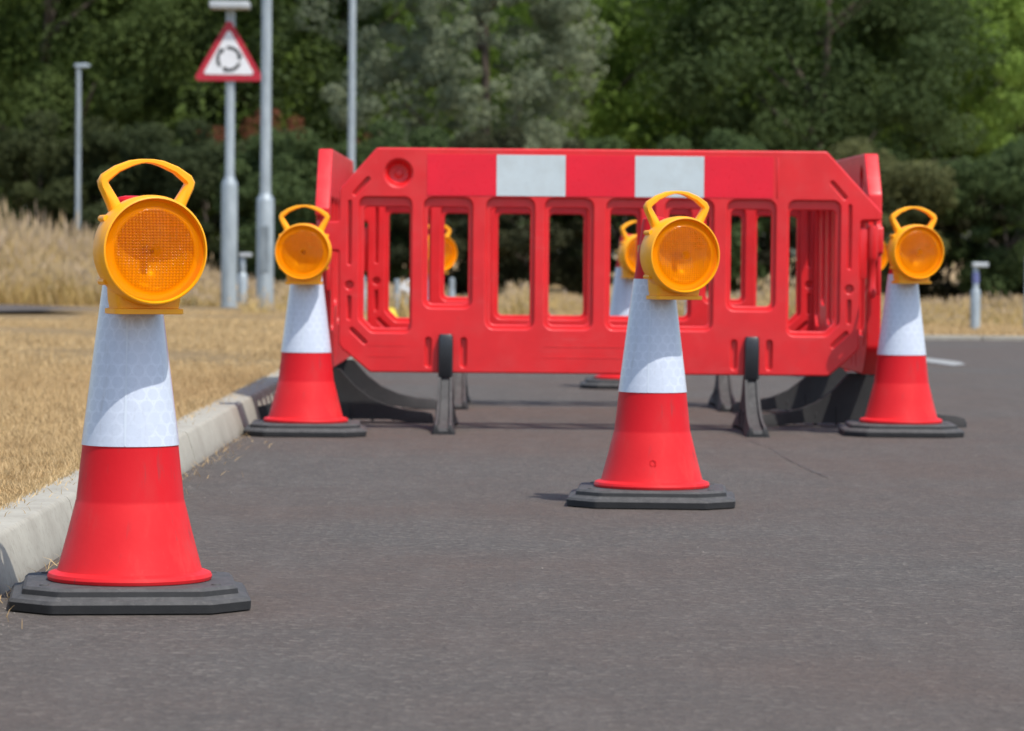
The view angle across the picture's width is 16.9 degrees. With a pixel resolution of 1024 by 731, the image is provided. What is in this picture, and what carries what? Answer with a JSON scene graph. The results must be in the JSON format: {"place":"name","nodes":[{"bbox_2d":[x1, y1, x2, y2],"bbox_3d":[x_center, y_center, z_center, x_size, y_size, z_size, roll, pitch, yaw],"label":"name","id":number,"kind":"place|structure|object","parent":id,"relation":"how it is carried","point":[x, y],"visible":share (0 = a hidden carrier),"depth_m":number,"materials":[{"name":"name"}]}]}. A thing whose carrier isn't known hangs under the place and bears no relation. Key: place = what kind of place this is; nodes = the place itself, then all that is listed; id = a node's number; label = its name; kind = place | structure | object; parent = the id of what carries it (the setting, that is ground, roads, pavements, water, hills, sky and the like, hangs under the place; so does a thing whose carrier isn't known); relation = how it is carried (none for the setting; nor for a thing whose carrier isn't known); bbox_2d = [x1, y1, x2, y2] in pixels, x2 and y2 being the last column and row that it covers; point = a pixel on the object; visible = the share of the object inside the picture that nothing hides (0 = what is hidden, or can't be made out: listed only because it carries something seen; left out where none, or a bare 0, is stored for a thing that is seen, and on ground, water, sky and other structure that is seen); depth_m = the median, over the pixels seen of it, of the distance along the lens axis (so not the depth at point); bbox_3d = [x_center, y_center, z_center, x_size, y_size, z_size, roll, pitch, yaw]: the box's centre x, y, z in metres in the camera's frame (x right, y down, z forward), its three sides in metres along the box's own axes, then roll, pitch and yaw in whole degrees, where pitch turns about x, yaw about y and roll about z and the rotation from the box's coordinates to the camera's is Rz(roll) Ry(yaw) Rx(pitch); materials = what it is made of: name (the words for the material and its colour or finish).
{"place":"outdoors","nodes":[
{"label":"outdoors","id":0,"kind":"place"},
{"bbox_2d":[0,304,93,310],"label":"side road","id":1,"kind":"structure","parent":0,"point":[5,307],"depth_m":30.43,"materials":[{"name":"grey asphalt"}]},
{"bbox_2d":[0,266,457,509],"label":"lawn verge","id":2,"kind":"structure","parent":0,"point":[52,315],"depth_m":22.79,"materials":[{"name":"beige plant"}]},
{"bbox_2d":[0,0,81,227],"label":"broadleaf tree","id":3,"kind":"object","parent":2,"relation":"on","point":[2,16],"visible":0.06,"depth_m":59.09,"materials":[{"name":"green plant"}]},
{"bbox_2d":[0,16,104,223],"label":"broadleaf tree","id":4,"kind":"object","parent":2,"relation":"on","point":[6,117],"visible":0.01,"depth_m":71.25,"materials":[{"name":"green plant"}]},
{"bbox_2d":[0,109,129,236],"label":"bush","id":5,"kind":"object","parent":2,"relation":"on","point":[34,144],"visible":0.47,"depth_m":49.33,"materials":[{"name":"green plant"}]},
{"bbox_2d":[74,63,90,238],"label":"lamp column","id":6,"kind":"structure","parent":2,"relation":"on","point":[78,66],"depth_m":47.90,"materials":[{"name":"metal"}]},
{"bbox_2d":[0,0,223,229],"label":"broadleaf tree","id":7,"kind":"object","parent":2,"relation":"on","point":[130,87],"visible":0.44,"depth_m":54.87,"materials":[{"name":"green plant"}]},
{"bbox_2d":[29,121,206,237],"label":"bush","id":8,"kind":"object","parent":2,"relation":"on","point":[102,140],"visible":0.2,"depth_m":49.28,"materials":[{"name":"green plant"}]},
{"bbox_2d":[1,1,331,221],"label":"broadleaf tree","id":9,"kind":"object","parent":2,"relation":"on","point":[186,63],"depth_m":68.97,"materials":[{"name":"green plant"}]},
{"bbox_2d":[0,0,348,244],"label":"broadleaf tree","id":10,"kind":"object","parent":2,"relation":"on","point":[108,11],"visible":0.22,"depth_m":56.40,"materials":[{"name":"green plant"}]},
{"bbox_2d":[93,117,313,273],"bbox_3d":[-4.087,-2.244,48.915,3.734,2.630,2.565,0,2,-15],"label":"bush","id":11,"kind":"object","parent":2,"relation":"on","point":[204,156],"visible":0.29,"depth_m":48.59,"materials":[{"name":"green plant"}]},
{"bbox_2d":[198,125,224,143],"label":"bush","id":12,"kind":"object","parent":2,"relation":"on","point":[217,136],"visible":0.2,"depth_m":50.78,"materials":[{"name":"brown plant"}]},
{"bbox_2d":[195,1,260,307],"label":"road sign","id":13,"kind":"object","parent":2,"relation":"on","point":[229,60],"visible":0.98,"depth_m":32.89,"materials":[{"name":"metal"}]},
{"bbox_2d":[237,253,251,305],"bbox_3d":[-2.629,-0.845,33.791,0.140,0.524,0.100,1,2,0],"label":"marker post","id":14,"kind":"object","parent":2,"relation":"on","point":[242,279],"visible":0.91,"depth_m":33.76,"materials":[{"name":"metal"}]},
{"bbox_2d":[102,3,392,243],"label":"broadleaf tree","id":15,"kind":"object","parent":2,"relation":"on","point":[280,82],"depth_m":70.58,"materials":[{"name":"green plant"}]},
{"bbox_2d":[256,0,273,309],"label":"lamp column","id":16,"kind":"structure","parent":2,"relation":"on","point":[265,245],"depth_m":31.51,"materials":[{"name":"metal"}]},
{"bbox_2d":[239,109,306,150],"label":"bush","id":17,"kind":"object","parent":2,"relation":"on","point":[292,126],"visible":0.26,"depth_m":50.51,"materials":[{"name":"green plant"}]},
{"bbox_2d":[111,0,444,240],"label":"broadleaf tree","id":18,"kind":"object","parent":2,"relation":"on","point":[291,27],"visible":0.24,"depth_m":55.83,"materials":[{"name":"green plant"}]},
{"bbox_2d":[199,127,359,282],"bbox_3d":[-2.997,-2.060,47.242,2.544,2.407,3.384,0,2,-22],"label":"bush","id":19,"kind":"object","parent":2,"relation":"on","point":[247,174],"visible":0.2,"depth_m":46.50,"materials":[{"name":"green plant"}]},
{"bbox_2d":[237,118,463,286],"bbox_3d":[-2.152,-2.071,45.940,3.556,2.505,2.443,-1,2,-30],"label":"bush","id":20,"kind":"object","parent":2,"relation":"on","point":[304,164],"visible":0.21,"depth_m":45.32,"materials":[{"name":"green plant"}]},
{"bbox_2d":[183,0,517,223],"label":"broadleaf tree","id":21,"kind":"object","parent":2,"relation":"on","point":[335,132],"visible":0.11,"depth_m":56.78,"materials":[{"name":"green plant"}]},
{"bbox_2d":[348,0,355,172],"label":"lamp column","id":22,"kind":"structure","parent":2,"relation":"on","point":[352,81],"depth_m":41.88,"materials":[{"name":"metal"}]},
{"bbox_2d":[364,276,365,312],"bbox_3d":[-1.319,-0.628,30.496,0.052,0.327,0.052,1,2,0],"label":"marker post","id":23,"kind":"object","parent":2,"relation":"on","point":[365,293],"visible":0.32,"depth_m":30.48,"materials":[{"name":"metal"}]},
{"bbox_2d":[289,3,496,136],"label":"broadleaf tree","id":24,"kind":"object","parent":2,"relation":"on","point":[368,90],"visible":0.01,"depth_m":71.42,"materials":[{"name":"green plant"}]},
{"bbox_2d":[355,130,384,145],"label":"bush","id":25,"kind":"object","parent":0,"point":[357,139],"visible":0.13,"depth_m":50.97,"materials":[{"name":"green plant"}]},
{"bbox_2d":[0,340,1023,730],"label":"road","id":26,"kind":"structure","parent":0,"point":[402,580],"depth_m":6.60,"materials":[{"name":"grey asphalt"}]},
{"bbox_2d":[9,196,250,615],"bbox_3d":[-0.691,0.062,6.226,0.428,0.738,0.428,0,2,-7],"label":"traffic cone","id":27,"kind":"object","parent":26,"relation":"on","point":[129,547],"visible":0.81,"depth_m":6.15,"materials":[{"name":"red plastic"}]},
{"bbox_2d":[93,159,206,313],"bbox_3d":[-0.670,-0.231,6.163,0.196,0.276,0.214,0,2,-23],"label":"warning lamp","id":28,"kind":"object","parent":27,"relation":"attached to","point":[149,254],"visible":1,"depth_m":6.10,"materials":[{"name":"orange plastic"}]},
{"bbox_2d":[0,360,355,621],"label":"straw litter","id":29,"kind":"object","parent":26,"relation":"on","point":[59,482],"visible":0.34,"depth_m":9.59,"materials":[{"name":"beige plant"}]},
{"bbox_2d":[243,224,366,437],"bbox_3d":[-0.721,-0.128,12.052,0.428,0.738,0.428,0,2,-2],"label":"traffic cone","id":30,"kind":"object","parent":26,"relation":"on","point":[305,403],"visible":0.84,"depth_m":11.97,"materials":[{"name":"red plastic"}]},
{"bbox_2d":[275,205,331,284],"bbox_3d":[-0.720,-0.421,11.986,0.196,0.276,0.214,1,2,2],"label":"warning lamp","id":31,"kind":"object","parent":30,"relation":"attached to","point":[303,253],"visible":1,"depth_m":11.91,"materials":[{"name":"orange plastic"}]},
{"bbox_2d":[258,149,436,422],"bbox_3d":[-0.691,-0.316,13.505,0.800,1.020,2.024,1,2,0],"label":"barrier panel","id":32,"kind":"object","parent":26,"relation":"on","point":[361,394],"visible":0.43,"depth_m":12.95,"materials":[{"name":"red plastic"}]},
{"bbox_2d":[0,381,1017,676],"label":"loose grit","id":33,"kind":"object","parent":26,"relation":"on","point":[402,533],"visible":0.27,"depth_m":8.47,"materials":[{"name":"stone"}]},
{"bbox_2d":[364,207,814,411],"bbox_3d":[0.326,-0.338,14.447,2.024,1.020,0.800,1,2,0],"label":"barrier panel","id":34,"kind":"object","parent":26,"relation":"on","point":[376,260],"visible":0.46,"depth_m":14.43,"materials":[{"name":"red plastic"}]},
{"bbox_2d":[324,148,881,437],"bbox_3d":[0.328,-0.274,12.498,2.024,1.020,0.800,1,2,0],"label":"barrier panel","id":35,"kind":"object","parent":26,"relation":"on","point":[751,344],"visible":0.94,"depth_m":12.47,"materials":[{"name":"red plastic"}]},
{"bbox_2d":[580,234,633,388],"bbox_3d":[0.547,-0.262,16.500,0.428,0.738,0.428,1,2,0],"label":"traffic cone","id":36,"kind":"object","parent":26,"relation":"on","point":[621,297],"visible":0.39,"depth_m":16.43,"materials":[{"name":"white plastic"}]},
{"bbox_2d":[615,221,636,277],"bbox_3d":[0.575,-0.555,16.439,0.196,0.276,0.214,0,2,-26],"label":"warning lamp","id":37,"kind":"object","parent":36,"relation":"attached to","point":[626,250],"visible":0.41,"depth_m":16.35,"materials":[{"name":"orange plastic"}]},
{"bbox_2d":[567,216,735,509],"bbox_3d":[0.362,-0.014,8.834,0.428,0.738,0.428,1,2,3],"label":"traffic cone","id":38,"kind":"object","parent":26,"relation":"on","point":[651,463],"visible":0.88,"depth_m":8.76,"materials":[{"name":"red plastic"}]},
{"bbox_2d":[637,191,719,299],"bbox_3d":[0.400,-0.307,8.771,0.196,0.276,0.214,0,2,-21],"label":"warning lamp","id":39,"kind":"object","parent":38,"relation":"attached to","point":[679,257],"visible":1,"depth_m":8.71,"materials":[{"name":"orange plastic"}]},
{"bbox_2d":[733,432,827,476],"bbox_3d":[0.858,0.281,11.171,0.028,0.001,2.502,0,2,-3],"label":"road crack","id":40,"kind":"object","parent":26,"relation":"on","point":[785,457],"visible":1,"depth_m":10.71,"materials":[{"name":"black asphalt"}]},
{"bbox_2d":[731,154,966,427],"bbox_3d":[1.308,-0.299,13.529,0.800,1.020,2.024,0,2,-1],"label":"barrier panel","id":41,"kind":"object","parent":26,"relation":"on","point":[840,394],"visible":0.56,"depth_m":12.95,"materials":[{"name":"red plastic"}]},
{"bbox_2d":[838,269,963,437],"bbox_3d":[1.403,-0.120,12.372,0.428,0.738,0.428,1,2,1],"label":"traffic cone","id":42,"kind":"object","parent":26,"relation":"on","point":[900,404],"visible":0.88,"depth_m":12.29,"materials":[{"name":"red plastic"}]},
{"bbox_2d":[886,206,943,283],"bbox_3d":[1.418,-0.431,12.307,0.196,0.276,0.214,0,2,-16],"label":"warning lamp","id":43,"kind":"object","parent":42,"relation":"attached to","point":[915,253],"visible":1,"depth_m":12.24,"materials":[{"name":"orange plastic"}]},
{"bbox_2d":[926,358,964,364],"bbox_3d":[2.566,-0.033,21.233,0.243,0.001,1.991,0,2,-8],"label":"road marking","id":44,"kind":"object","parent":26,"relation":"on","point":[946,362],"visible":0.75,"depth_m":20.83,"materials":[{"name":"paint"}]},
{"bbox_2d":[924,335,1023,340],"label":"kerb","id":45,"kind":"structure","parent":26,"relation":"on","point":[971,337],"depth_m":26.61,"materials":[{"name":"concrete"}]},
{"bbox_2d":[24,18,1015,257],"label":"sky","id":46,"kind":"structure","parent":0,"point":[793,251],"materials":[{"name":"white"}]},
{"bbox_2d":[218,256,962,272],"bbox_3d":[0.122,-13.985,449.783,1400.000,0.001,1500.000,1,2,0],"label":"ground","id":47,"kind":"structure","parent":0,"point":[789,263],"depth_m":217.69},
{"bbox_2d":[0,357,354,595],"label":"kerb","id":48,"kind":"structure","parent":47,"relation":"on","point":[34,537],"depth_m":7.54,"materials":[{"name":"concrete"}]},
{"bbox_2d":[448,272,1023,335],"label":"verge","id":49,"kind":"structure","parent":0,"point":[952,279],"depth_m":57.08,"materials":[{"name":"beige plant"}]},
{"bbox_2d":[389,308,397,316],"bbox_3d":[-1.038,-0.416,29.402,0.220,0.160,0.220,1,2,0],"label":"ground marker","id":50,"kind":"object","parent":49,"relation":"on","point":[392,310],"visible":0.24,"depth_m":29.37,"materials":[{"name":"yellow plastic"}]},
{"bbox_2d":[394,279,399,313],"bbox_3d":[-1.010,-0.605,30.197,0.052,0.306,0.052,1,2,0],"label":"marker post","id":51,"kind":"object","parent":49,"relation":"on","point":[396,286],"visible":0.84,"depth_m":30.18,"materials":[{"name":"metal"}]},
{"bbox_2d":[400,279,409,308],"bbox_3d":[-0.948,-0.619,30.603,0.138,0.309,0.026,1,2,0],"label":"marker board","id":52,"kind":"object","parent":49,"relation":"on","point":[405,287],"visible":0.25,"depth_m":30.59,"materials":[{"name":"metal"}]},
{"bbox_2d":[365,144,522,296],"bbox_3d":[-0.785,-1.894,45.717,2.323,2.198,3.089,-1,2,-37],"label":"bush","id":53,"kind":"object","parent":49,"relation":"on","point":[458,275],"visible":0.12,"depth_m":45.17,"materials":[{"name":"green plant"}]},
{"bbox_2d":[449,278,454,296],"bbox_3d":[-0.542,-0.633,30.996,0.056,0.318,0.056,1,2,0],"label":"marker post","id":54,"kind":"object","parent":49,"relation":"on","point":[451,287],"visible":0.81,"depth_m":30.97,"materials":[{"name":"metal"}]},
{"bbox_2d":[295,0,615,233],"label":"willow tree","id":55,"kind":"object","parent":49,"relation":"on","point":[435,50],"visible":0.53,"depth_m":51.18,"materials":[{"name":"green plant"}]},
{"bbox_2d":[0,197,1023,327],"bbox_3d":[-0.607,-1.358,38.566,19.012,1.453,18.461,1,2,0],"label":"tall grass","id":56,"kind":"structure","parent":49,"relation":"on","point":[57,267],"depth_m":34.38,"materials":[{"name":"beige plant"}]},
{"bbox_2d":[444,125,619,293],"bbox_3d":[0.399,-1.960,45.028,3.379,2.380,2.321,-1,3,-44],"label":"bush","id":57,"kind":"object","parent":49,"relation":"on","point":[515,248],"visible":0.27,"depth_m":44.83,"materials":[{"name":"green plant"}]},
{"bbox_2d":[364,0,699,228],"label":"broadleaf tree","id":58,"kind":"object","parent":49,"relation":"on","point":[453,131],"visible":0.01,"depth_m":68.53,"materials":[{"name":"green plant"}]},
{"bbox_2d":[418,0,774,257],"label":"broadleaf tree","id":59,"kind":"object","parent":49,"relation":"on","point":[599,114],"visible":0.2,"depth_m":54.71,"materials":[{"name":"green plant"}]},
{"bbox_2d":[514,134,708,296],"bbox_3d":[1.241,-1.940,46.189,3.236,2.303,2.433,2,2,38],"label":"bush","id":60,"kind":"object","parent":49,"relation":"on","point":[615,223],"visible":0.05,"depth_m":45.74,"materials":[{"name":"green plant"}]},
{"bbox_2d":[505,15,790,137],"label":"broadleaf tree","id":61,"kind":"object","parent":49,"relation":"on","point":[640,60],"visible":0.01,"depth_m":70.56,"materials":[{"name":"green plant"}]},
{"bbox_2d":[624,127,790,292],"bbox_3d":[2.339,-1.937,44.846,2.321,2.380,3.379,2,2,31],"label":"bush","id":62,"kind":"object","parent":49,"relation":"on","point":[724,145],"visible":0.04,"depth_m":44.75,"materials":[{"name":"green plant"}]},
{"bbox_2d":[573,0,853,290],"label":"broadleaf tree","id":63,"kind":"object","parent":49,"relation":"on","point":[609,62],"visible":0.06,"depth_m":56.71,"materials":[{"name":"green plant"}]},
{"bbox_2d":[681,9,896,235],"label":"broadleaf tree","id":64,"kind":"object","parent":49,"relation":"on","point":[771,79],"visible":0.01,"depth_m":67.61,"materials":[{"name":"green plant"}]},
{"bbox_2d":[608,0,1008,265],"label":"broadleaf tree","id":65,"kind":"object","parent":49,"relation":"on","point":[819,112],"visible":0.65,"depth_m":52.85,"materials":[{"name":"green plant"}]},
{"bbox_2d":[731,216,897,295],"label":"bush","id":66,"kind":"object","parent":49,"relation":"on","point":[763,255],"visible":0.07,"depth_m":45.22,"materials":[{"name":"green plant"}]},
{"bbox_2d":[790,135,959,293],"bbox_3d":[4.621,-1.778,43.105,2.150,2.205,3.130,1,2,16],"label":"bush","id":67,"kind":"object","parent":49,"relation":"on","point":[907,180],"visible":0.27,"depth_m":42.35,"materials":[{"name":"green plant"}]},
{"bbox_2d":[757,0,1011,286],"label":"broadleaf tree","id":68,"kind":"object","parent":49,"relation":"on","point":[770,56],"depth_m":67.54,"materials":[{"name":"green plant"}]},
{"bbox_2d":[781,0,1023,292],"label":"broadleaf tree","id":69,"kind":"object","parent":49,"relation":"on","point":[1013,77],"visible":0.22,"depth_m":55.59,"materials":[{"name":"green plant"}]},
{"bbox_2d":[842,0,1023,294],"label":"broadleaf tree","id":70,"kind":"object","parent":49,"relation":"on","point":[1001,120],"visible":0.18,"depth_m":55.87,"materials":[{"name":"green plant"}]},
{"bbox_2d":[882,157,1023,303],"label":"bush","id":71,"kind":"object","parent":49,"relation":"on","point":[946,289],"visible":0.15,"depth_m":43.54,"materials":[{"name":"green plant"}]},
{"bbox_2d":[920,133,1023,299],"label":"bush","id":72,"kind":"object","parent":49,"relation":"on","point":[1005,187],"visible":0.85,"depth_m":42.46,"materials":[{"name":"green plant"}]},
{"bbox_2d":[970,262,988,330],"bbox_3d":[3.885,-0.567,28.596,0.142,0.581,0.100,1,2,0],"label":"marker post","id":73,"kind":"object","parent":49,"relation":"on","point":[975,298],"visible":0.95,"depth_m":28.56,"materials":[{"name":"metal"}]},
{"bbox_2d":[952,23,1023,134],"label":"broadleaf tree","id":74,"kind":"object","parent":49,"relation":"on","point":[1017,88],"visible":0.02,"depth_m":59.50,"materials":[{"name":"green plant"}]},
{"bbox_2d":[988,203,1023,288],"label":"bush","id":75,"kind":"object","parent":49,"relation":"on","point":[1013,231],"visible":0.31,"depth_m":43.33,"materials":[{"name":"green plant"}]},
{"bbox_2d":[880,321,1023,335],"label":"verge grass","id":76,"kind":"structure","parent":0,"point":[991,329],"depth_m":27.81,"materials":[{"name":"beige plant"}]},
{"bbox_3d":[-0.467,-0.342,18.699,0.428,0.738,0.428,0,2,-4],"label":"traffic cone","id":77,"kind":"object","parent":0,"visible":0},
{"bbox_2d":[428,224,456,273],"bbox_3d":[-0.433,-0.635,18.641,0.196,0.276,0.214,-1,2,-33],"label":"warning lamp","id":78,"kind":"object","parent":77,"relation":"attached to","point":[450,252],"visible":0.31,"depth_m":18.61,"materials":[{"name":"orange plastic"}]},
{"bbox_3d":[1.803,-0.299,17.999,0.428,0.738,0.428,0,2,0],"label":"traffic cone","id":79,"kind":"object","parent":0,"visible":0},
{"bbox_2d":[881,241,887,269],"bbox_3d":[1.829,-0.603,17.937,0.196,0.276,0.214,0,2,-24],"label":"warning lamp","id":80,"kind":"object","parent":79,"relation":"attached to","point":[884,259],"visible":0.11,"depth_m":17.89,"materials":[{"name":"orange plastic"}]}
]}

